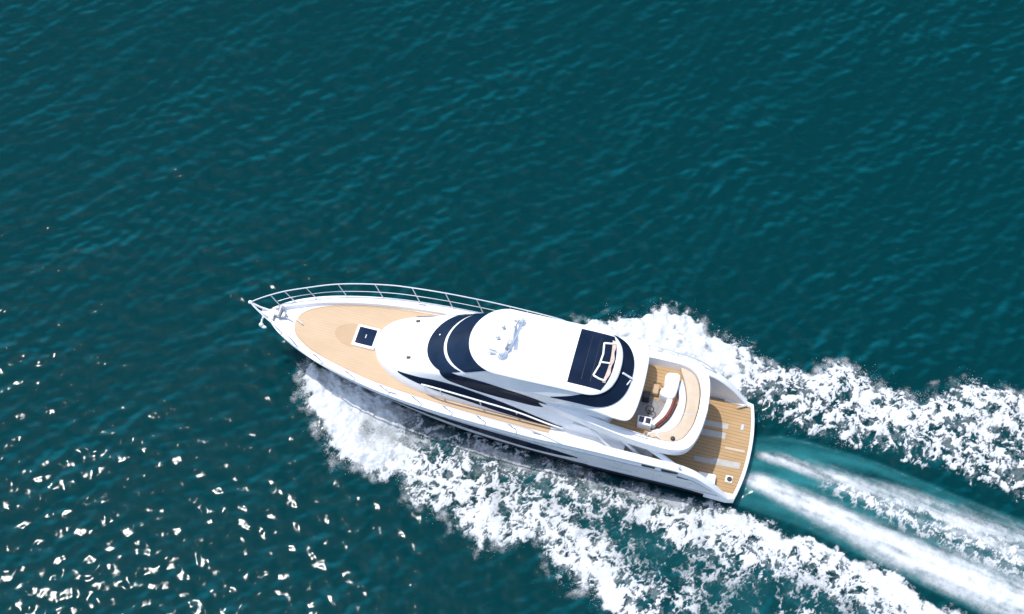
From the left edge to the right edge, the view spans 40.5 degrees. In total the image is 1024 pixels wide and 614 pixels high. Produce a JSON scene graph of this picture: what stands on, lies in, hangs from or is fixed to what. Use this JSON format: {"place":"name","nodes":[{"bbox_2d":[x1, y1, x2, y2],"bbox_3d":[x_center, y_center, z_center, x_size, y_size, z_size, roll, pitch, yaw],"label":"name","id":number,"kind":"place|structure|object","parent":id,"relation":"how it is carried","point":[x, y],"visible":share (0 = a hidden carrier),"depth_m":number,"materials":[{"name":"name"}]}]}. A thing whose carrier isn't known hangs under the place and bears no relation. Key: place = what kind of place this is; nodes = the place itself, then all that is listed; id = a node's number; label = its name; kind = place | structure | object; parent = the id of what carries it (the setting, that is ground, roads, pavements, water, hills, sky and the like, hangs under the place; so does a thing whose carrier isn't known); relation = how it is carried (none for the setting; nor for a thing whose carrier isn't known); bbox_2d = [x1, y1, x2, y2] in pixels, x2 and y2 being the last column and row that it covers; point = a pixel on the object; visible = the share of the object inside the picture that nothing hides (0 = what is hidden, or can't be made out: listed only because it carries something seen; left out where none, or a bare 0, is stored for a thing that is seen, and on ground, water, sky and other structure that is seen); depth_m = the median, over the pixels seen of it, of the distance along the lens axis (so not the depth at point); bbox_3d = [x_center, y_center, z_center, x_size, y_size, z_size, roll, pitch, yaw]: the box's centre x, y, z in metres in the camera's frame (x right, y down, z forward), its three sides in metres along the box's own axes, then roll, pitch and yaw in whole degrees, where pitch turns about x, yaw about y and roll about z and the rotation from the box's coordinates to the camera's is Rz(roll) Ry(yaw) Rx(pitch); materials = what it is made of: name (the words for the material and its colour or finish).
{"place":"outdoors","nodes":[
{"label":"outdoors","id":0,"kind":"place"},
{"bbox_2d":[0,0,1023,613],"bbox_3d":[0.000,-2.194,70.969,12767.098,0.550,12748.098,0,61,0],"label":"sea","id":1,"kind":"structure","parent":0,"point":[808,186],"depth_m":71.30,"materials":[{"name":"teal liquid"}]},
{"bbox_2d":[248,283,754,502],"bbox_3d":[-0.626,2.866,64.559,24.550,7.902,5.902,13,62,7],"label":"motor yacht","id":2,"kind":"object","parent":1,"relation":"on","point":[583,395],"visible":1,"depth_m":63.38,"materials":[{"name":"paint"}]},
{"bbox_2d":[375,392,577,457],"bbox_3d":[-1.760,5.609,64.588,10.012,1.284,0.275,15,62,8],"label":"hull window","id":3,"kind":"structure","parent":2,"relation":"in","point":[523,443],"depth_m":64.44,"materials":[{"name":"black glass"}]},
{"bbox_2d":[298,363,959,613],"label":"bow wave foam","id":4,"kind":"object","parent":1,"relation":"on","point":[344,408],"visible":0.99,"depth_m":64.05,"materials":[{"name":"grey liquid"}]},
{"bbox_2d":[292,376,601,605],"bbox_3d":[-2.880,7.363,65.267,18.756,0.647,6.618,25,64,13],"label":"bow spray","id":5,"kind":"object","parent":4,"relation":"on","point":[448,514],"visible":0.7,"depth_m":64.25,"materials":[{"name":"white liquid"}]},
{"bbox_2d":[605,303,999,449],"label":"quarter spray","id":6,"kind":"object","parent":1,"relation":"on","point":[816,370],"visible":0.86,"depth_m":67.66,"materials":[{"name":"white liquid"}]},
{"bbox_2d":[586,304,1023,500],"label":"quarter wave foam","id":7,"kind":"object","parent":1,"relation":"on","point":[718,355],"visible":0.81,"depth_m":67.00,"materials":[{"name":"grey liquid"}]},
{"bbox_2d":[747,453,1023,613],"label":"propeller wash","id":8,"kind":"object","parent":1,"relation":"on","point":[961,577],"visible":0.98,"depth_m":63.54,"materials":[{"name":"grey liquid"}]}
]}

